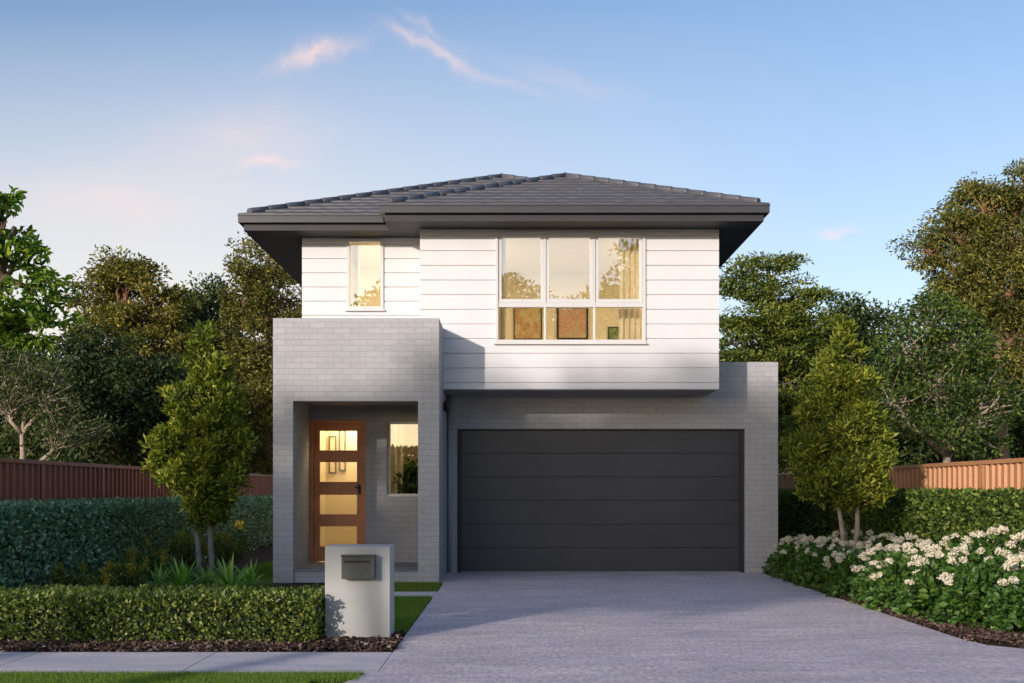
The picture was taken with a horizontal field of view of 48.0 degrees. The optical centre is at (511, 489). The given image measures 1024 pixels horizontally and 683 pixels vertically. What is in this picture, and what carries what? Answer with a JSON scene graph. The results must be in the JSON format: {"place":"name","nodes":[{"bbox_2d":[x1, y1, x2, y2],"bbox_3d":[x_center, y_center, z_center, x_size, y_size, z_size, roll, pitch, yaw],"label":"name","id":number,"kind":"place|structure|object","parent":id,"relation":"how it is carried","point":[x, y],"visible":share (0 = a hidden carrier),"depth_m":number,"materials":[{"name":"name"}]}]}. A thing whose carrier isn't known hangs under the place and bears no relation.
{"place":"outdoors","nodes":[
{"label":"outdoors","id":0,"kind":"place"},
{"bbox_2d":[0,669,363,682],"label":"verge grass","id":1,"kind":"structure","parent":0,"point":[127,676],"depth_m":8.39,"materials":[{"name":"green plant"}]},
{"bbox_2d":[0,652,391,674],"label":"footpath","id":2,"kind":"structure","parent":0,"point":[369,662],"depth_m":9.25,"materials":[{"name":"concrete"}]},
{"bbox_2d":[394,592,436,597],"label":"path","id":3,"kind":"structure","parent":0,"point":[415,593],"depth_m":15.27,"materials":[{"name":"concrete"}]},
{"bbox_2d":[394,581,441,632],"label":"lawn","id":4,"kind":"structure","parent":0,"point":[408,609],"depth_m":13.94,"materials":[{"name":"green plant"}]},
{"bbox_2d":[0,0,1023,472],"label":"sky","id":5,"kind":"structure","parent":0,"point":[145,127],"materials":[{"name":"blue"}]},
{"bbox_2d":[1,544,1023,652],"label":"garden soil","id":6,"kind":"structure","parent":0,"point":[263,554],"depth_m":16.74,"materials":[{"name":"brown soil"}]},
{"bbox_2d":[0,184,87,357],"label":"broadleaf tree","id":7,"kind":"object","parent":6,"relation":"on","point":[16,323],"visible":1,"depth_m":21.89,"materials":[{"name":"green plant"}]},
{"bbox_2d":[0,331,112,462],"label":"dark tree","id":8,"kind":"object","parent":6,"relation":"on","point":[12,438],"visible":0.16,"depth_m":39.23,"materials":[{"name":"green plant"}]},
{"bbox_2d":[0,344,127,461],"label":"pale branched tree","id":9,"kind":"object","parent":6,"relation":"on","point":[28,380],"visible":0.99,"depth_m":26.85,"materials":[{"name":"green plant"}]},
{"bbox_2d":[41,561,91,600],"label":"shrub","id":10,"kind":"object","parent":6,"relation":"on","point":[60,578],"visible":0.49,"depth_m":14.17,"materials":[{"name":"green plant"}]},
{"bbox_2d":[72,566,121,603],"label":"shrub","id":11,"kind":"object","parent":6,"relation":"on","point":[103,578],"visible":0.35,"depth_m":13.54,"materials":[{"name":"green plant"}]},
{"bbox_2d":[33,244,203,465],"bbox_3d":[-13.014,-3.218,38.009,5.498,9.527,3.751,0,0,0],"label":"golden tree","id":12,"kind":"object","parent":6,"relation":"on","point":[121,281],"visible":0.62,"depth_m":37.56,"materials":[{"name":"green plant"}]},
{"bbox_2d":[105,556,149,598],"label":"shrub","id":13,"kind":"object","parent":6,"relation":"on","point":[134,577],"visible":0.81,"depth_m":14.44,"materials":[{"name":"green plant"}]},
{"bbox_2d":[0,494,272,601],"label":"tall hedge","id":14,"kind":"object","parent":6,"relation":"on","point":[50,534],"visible":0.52,"depth_m":16.60,"materials":[{"name":"green plant"}]},
{"bbox_2d":[0,458,272,517],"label":"metal fence","id":15,"kind":"object","parent":6,"relation":"on","point":[24,479],"visible":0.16,"depth_m":17.76,"materials":[{"name":"metal"}]},
{"bbox_2d":[20,312,257,466],"bbox_3d":[-10.059,-1.616,31.088,6.399,6.354,3.721,0,0,0],"label":"dark tree","id":16,"kind":"object","parent":6,"relation":"on","point":[123,387],"visible":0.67,"depth_m":30.31,"materials":[{"name":"green plant"}]},
{"bbox_2d":[124,536,172,581],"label":"shrub","id":17,"kind":"object","parent":6,"relation":"on","point":[151,556],"visible":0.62,"depth_m":16.31,"materials":[{"name":"green plant"}]},
{"bbox_2d":[0,582,325,644],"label":"hedge","id":18,"kind":"object","parent":6,"relation":"on","point":[113,614],"visible":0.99,"depth_m":10.26,"materials":[{"name":"green plant"}]},
{"bbox_2d":[142,562,195,587],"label":"strap leaf plant","id":19,"kind":"object","parent":6,"relation":"on","point":[156,576],"visible":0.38,"depth_m":15.91,"materials":[{"name":"green plant"}]},
{"bbox_2d":[146,551,222,588],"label":"strap leaf plant","id":20,"kind":"object","parent":6,"relation":"on","point":[182,576],"visible":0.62,"depth_m":15.32,"materials":[{"name":"green plant"}]},
{"bbox_2d":[97,560,272,593],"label":"lawn","id":21,"kind":"structure","parent":6,"relation":"on","point":[265,567],"depth_m":18.62,"materials":[{"name":"green plant"}]},
{"bbox_2d":[166,526,208,573],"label":"shrub","id":22,"kind":"object","parent":6,"relation":"on","point":[184,551],"visible":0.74,"depth_m":18.30,"materials":[{"name":"green plant"}]},
{"bbox_2d":[138,319,260,582],"bbox_3d":[-4.673,-0.536,17.196,1.799,4.038,1.086,0,0,0],"label":"young tree","id":23,"kind":"object","parent":6,"relation":"on","point":[205,409],"visible":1,"depth_m":16.99,"materials":[{"name":"green plant"}]},
{"bbox_2d":[146,270,257,403],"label":"olive tree","id":24,"kind":"object","parent":6,"relation":"on","point":[206,304],"visible":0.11,"depth_m":41.52,"materials":[{"name":"green plant"}]},
{"bbox_2d":[0,629,406,651],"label":"bark mulch","id":25,"kind":"object","parent":6,"relation":"on","point":[343,643],"visible":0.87,"depth_m":9.97,"materials":[{"name":"brown wood"}]},
{"bbox_2d":[190,562,217,586],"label":"strap leaf plant","id":26,"kind":"object","parent":6,"relation":"on","point":[203,582],"visible":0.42,"depth_m":15.97,"materials":[{"name":"green plant"}]},
{"bbox_2d":[203,520,250,568],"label":"shrub","id":27,"kind":"object","parent":6,"relation":"on","point":[227,552],"visible":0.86,"depth_m":18.55,"materials":[{"name":"green plant"}]},
{"bbox_2d":[198,552,287,592],"bbox_3d":[-3.725,1.137,15.411,1.622,0.594,1.505,0,0,0],"label":"strap leaf plant","id":28,"kind":"object","parent":6,"relation":"on","point":[225,575],"visible":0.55,"depth_m":15.37,"materials":[{"name":"green plant"}]},
{"bbox_2d":[209,231,301,474],"bbox_3d":[-7.373,-3.115,34.989,4.082,9.315,3.546,0,0,-14],"label":"tall tree","id":29,"kind":"object","parent":6,"relation":"on","point":[261,304],"visible":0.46,"depth_m":34.45,"materials":[{"name":"green plant"}]},
{"bbox_2d":[244,348,271,471],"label":"dark tree","id":30,"kind":"object","parent":6,"relation":"on","point":[255,440],"depth_m":46.93,"materials":[{"name":"green plant"}]},
{"bbox_2d":[233,558,283,587],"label":"strap leaf plant","id":31,"kind":"object","parent":6,"relation":"on","point":[251,575],"visible":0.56,"depth_m":15.87,"materials":[{"name":"green plant"}]},
{"bbox_2d":[325,544,393,637],"bbox_3d":[-1.413,0.973,10.648,0.595,0.915,0.505,0,0,0],"label":"letterbox","id":32,"kind":"object","parent":6,"relation":"on","point":[359,590],"visible":0.88,"depth_m":10.51,"materials":[{"name":"concrete"}]},
{"bbox_2d":[237,172,777,582],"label":"two storey house","id":33,"kind":"structure","parent":6,"relation":"on","point":[647,441],"depth_m":18.73,"materials":[{"name":"grey brick"}]},
{"bbox_2d":[329,436,336,473],"bbox_3d":[-3.055,-0.600,19.583,0.130,0.640,0.026,0,0,0],"label":"framed picture","id":34,"kind":"object","parent":33,"relation":"attached to","point":[332,446],"visible":0.83,"depth_m":19.58,"materials":[{"name":"black metal"}]},
{"bbox_2d":[310,420,365,561],"bbox_3d":[-2.841,0.020,18.802,0.909,2.317,0.156,0,0,0],"label":"front door","id":35,"kind":"structure","parent":33,"relation":"in","point":[317,488],"depth_m":18.79,"materials":[{"name":"brown wood"}]},
{"bbox_2d":[339,431,345,470],"bbox_3d":[-2.888,-0.680,19.583,0.115,0.720,0.026,0,0,0],"label":"framed picture","id":36,"kind":"object","parent":33,"relation":"attached to","point":[342,445],"visible":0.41,"depth_m":19.58,"materials":[{"name":"black metal"}]},
{"bbox_2d":[345,239,384,310],"bbox_3d":[-2.390,-3.500,18.760,0.640,1.180,0.160,0,0,0],"label":"window","id":37,"kind":"structure","parent":33,"relation":"in","point":[349,308],"depth_m":18.70,"materials":[{"name":"white glass"}]},
{"bbox_2d":[387,421,417,496],"bbox_3d":[-1.718,-0.508,18.793,0.634,1.231,0.155,0,0,0],"label":"window","id":38,"kind":"structure","parent":33,"relation":"in","point":[389,422],"depth_m":18.80,"materials":[{"name":"white glass"}]},
{"bbox_2d":[393,458,417,493],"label":"potted plant","id":39,"kind":"object","parent":33,"relation":"in","point":[410,479],"visible":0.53,"depth_m":19.06,"materials":[{"name":"green plant"}]},
{"bbox_2d":[514,308,541,339],"bbox_3d":[0.295,-3.130,21.583,0.530,0.620,0.026,0,0,0],"label":"framed picture","id":40,"kind":"object","parent":33,"relation":"attached to","point":[527,323],"visible":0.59,"depth_m":21.58,"materials":[{"name":"orange paper"}]},
{"bbox_2d":[494,231,646,344],"bbox_3d":[0.921,-3.182,18.140,2.407,1.785,0.160,0,0,0],"label":"window","id":41,"kind":"structure","parent":33,"relation":"in","point":[594,302],"depth_m":18.10,"materials":[{"name":"white metal"}]},
{"bbox_2d":[557,308,587,339],"bbox_3d":[1.135,-3.130,21.583,0.590,0.620,0.026,0,0,0],"label":"framed picture","id":42,"kind":"object","parent":33,"relation":"attached to","point":[572,323],"visible":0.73,"depth_m":21.58,"materials":[{"name":"orange paper"}]},
{"bbox_2d":[457,429,743,572],"bbox_3d":[1.484,0.182,19.265,4.799,2.396,0.130,0,0,0],"label":"garage door","id":43,"kind":"structure","parent":33,"relation":"in","point":[529,500],"depth_m":19.27,"materials":[{"name":"metal"}]},
{"bbox_2d":[608,327,618,339],"bbox_3d":[1.960,-2.930,21.583,0.320,0.260,0.026,0,0,0],"label":"framed picture","id":44,"kind":"object","parent":33,"relation":"attached to","point":[613,333],"visible":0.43,"depth_m":21.58,"materials":[{"name":"green paper"}]},
{"bbox_2d":[724,347,808,472],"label":"dark tree","id":45,"kind":"object","parent":6,"relation":"on","point":[783,469],"visible":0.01,"depth_m":47.66,"materials":[{"name":"green plant"}]},
{"bbox_2d":[719,250,847,469],"bbox_3d":[7.389,-2.674,33.064,4.636,8.475,3.632,0,0,0],"label":"layered tree","id":46,"kind":"object","parent":6,"relation":"on","point":[782,328],"visible":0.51,"depth_m":32.54,"materials":[{"name":"green plant"}]},
{"bbox_2d":[761,536,806,576],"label":"flowering bush","id":47,"kind":"object","parent":6,"relation":"on","point":[766,570],"visible":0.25,"depth_m":18.65,"materials":[{"name":"green plant"}]},
{"bbox_2d":[769,534,814,578],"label":"flowering bush","id":48,"kind":"object","parent":6,"relation":"on","point":[789,546],"visible":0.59,"depth_m":17.91,"materials":[{"name":"green plant"}]},
{"bbox_2d":[780,535,838,584],"bbox_3d":[4.499,1.055,17.142,1.032,0.758,0.995,0,0,0],"label":"flowering bush","id":49,"kind":"object","parent":6,"relation":"on","point":[792,561],"visible":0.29,"depth_m":17.15,"materials":[{"name":"green plant"}]},
{"bbox_2d":[790,537,846,587],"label":"flowering bush","id":50,"kind":"object","parent":6,"relation":"on","point":[816,558],"visible":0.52,"depth_m":16.36,"materials":[{"name":"green plant"}]},
{"bbox_2d":[777,315,900,552],"bbox_3d":[4.858,-0.558,17.016,1.746,4.089,1.260,0,0,22],"label":"young tree","id":51,"kind":"object","parent":6,"relation":"on","point":[848,430],"visible":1,"depth_m":16.79,"materials":[{"name":"green plant"}]},
{"bbox_2d":[810,540,872,593],"bbox_3d":[4.525,1.057,15.432,0.975,0.776,1.007,0,0,0],"label":"flowering bush","id":52,"kind":"object","parent":6,"relation":"on","point":[831,573],"visible":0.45,"depth_m":15.43,"materials":[{"name":"green plant"}]},
{"bbox_2d":[826,529,865,549],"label":"flowering bush","id":53,"kind":"object","parent":6,"relation":"on","point":[835,533],"visible":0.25,"depth_m":18.32,"materials":[{"name":"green plant"}]},
{"bbox_2d":[825,540,892,599],"bbox_3d":[4.538,1.042,14.770,1.015,0.787,1.105,0,0,0],"label":"flowering bush","id":54,"kind":"object","parent":6,"relation":"on","point":[845,572],"visible":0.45,"depth_m":14.71,"materials":[{"name":"green plant"}]},
{"bbox_2d":[782,291,949,465],"bbox_3d":[11.404,-2.548,38.111,6.114,8.182,4.441,0,0,20],"label":"dark tree","id":55,"kind":"object","parent":6,"relation":"on","point":[860,315],"visible":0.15,"depth_m":37.57,"materials":[{"name":"green plant"}]},
{"bbox_2d":[845,530,893,549],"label":"flowering bush","id":56,"kind":"object","parent":6,"relation":"on","point":[863,540],"visible":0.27,"depth_m":17.41,"materials":[{"name":"white plant"}]},
{"bbox_2d":[863,532,903,554],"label":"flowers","id":57,"kind":"object","parent":6,"relation":"on","point":[872,539],"visible":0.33,"depth_m":16.64,"materials":[{"name":"white plant"}]},
{"bbox_2d":[847,542,929,607],"bbox_3d":[4.602,1.041,13.957,1.074,0.812,1.054,0,0,0],"label":"flowering bush","id":58,"kind":"object","parent":6,"relation":"on","point":[861,582],"visible":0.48,"depth_m":13.89,"materials":[{"name":"green plant"}]},
{"bbox_2d":[764,571,1023,648],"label":"bark mulch","id":59,"kind":"object","parent":6,"relation":"on","point":[981,635],"visible":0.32,"depth_m":11.10,"materials":[{"name":"brown wood"}]},
{"bbox_2d":[778,486,1023,551],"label":"tall hedge","id":60,"kind":"object","parent":6,"relation":"on","point":[925,513],"visible":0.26,"depth_m":16.87,"materials":[{"name":"green plant"}]},
{"bbox_2d":[778,458,1023,506],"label":"metal fence","id":61,"kind":"object","parent":6,"relation":"on","point":[995,473],"visible":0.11,"depth_m":17.17,"materials":[{"name":"brown metal"}]},
{"bbox_2d":[861,541,945,611],"bbox_3d":[4.580,1.020,13.241,1.117,0.865,1.038,0,0,-31],"label":"flowering bush","id":62,"kind":"object","parent":6,"relation":"on","point":[891,576],"visible":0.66,"depth_m":13.14,"materials":[{"name":"green plant"}]},
{"bbox_2d":[883,533,932,581],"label":"flowering bush","id":63,"kind":"object","parent":6,"relation":"on","point":[911,537],"visible":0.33,"depth_m":15.54,"materials":[{"name":"white plant"}]},
{"bbox_2d":[903,536,958,561],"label":"flowering bush","id":64,"kind":"object","parent":6,"relation":"on","point":[943,543],"visible":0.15,"depth_m":14.68,"materials":[{"name":"white plant"}]},
{"bbox_2d":[889,544,985,621],"bbox_3d":[4.659,1.013,12.382,1.203,0.855,1.100,0,0,0],"label":"flowering bush","id":65,"kind":"object","parent":6,"relation":"on","point":[907,595],"visible":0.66,"depth_m":12.30,"materials":[{"name":"green plant"}]},
{"bbox_2d":[863,288,1023,462],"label":"pale branched tree","id":66,"kind":"object","parent":6,"relation":"on","point":[951,397],"visible":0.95,"depth_m":28.65,"materials":[{"name":"green plant"}]},
{"bbox_2d":[885,157,1023,459],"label":"gum tree","id":67,"kind":"object","parent":6,"relation":"on","point":[997,259],"visible":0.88,"depth_m":35.60,"materials":[{"name":"green plant"}]},
{"bbox_2d":[890,296,1023,464],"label":"dark tree","id":68,"kind":"object","parent":6,"relation":"on","point":[1017,434],"visible":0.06,"depth_m":39.27,"materials":[{"name":"green plant"}]},
{"bbox_2d":[928,530,1003,590],"bbox_3d":[5.523,0.964,13.793,1.284,0.968,1.247,0,0,0],"label":"flowering bush","id":69,"kind":"object","parent":6,"relation":"on","point":[960,553],"visible":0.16,"depth_m":13.83,"materials":[{"name":"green plant"}]},
{"bbox_2d":[928,547,1023,631],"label":"flowering bush","id":70,"kind":"object","parent":6,"relation":"on","point":[983,577],"visible":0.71,"depth_m":11.47,"materials":[{"name":"green plant"}]},
{"bbox_2d":[934,525,1023,604],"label":"flowering bush","id":71,"kind":"object","parent":6,"relation":"on","point":[990,549],"visible":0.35,"depth_m":13.07,"materials":[{"name":"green plant"}]},
{"bbox_2d":[970,530,1023,622],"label":"flowering bush","id":72,"kind":"object","parent":6,"relation":"on","point":[1017,537],"visible":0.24,"depth_m":12.07,"materials":[{"name":"green plant"}]},
{"bbox_2d":[980,552,1023,634],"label":"flowering bush","id":73,"kind":"object","parent":6,"relation":"on","point":[1015,579],"visible":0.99,"depth_m":10.90,"materials":[{"name":"green plant"}]},
{"bbox_2d":[461,572,739,572],"bbox_3d":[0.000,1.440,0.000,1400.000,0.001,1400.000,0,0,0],"label":"ground","id":74,"kind":"structure","parent":0,"point":[600,572],"depth_m":20.07,"materials":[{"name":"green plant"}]},
{"bbox_2d":[345,573,1023,682],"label":"driveway","id":75,"kind":"structure","parent":0,"point":[614,628],"depth_m":10.66,"materials":[{"name":"grey concrete"}]}
]}

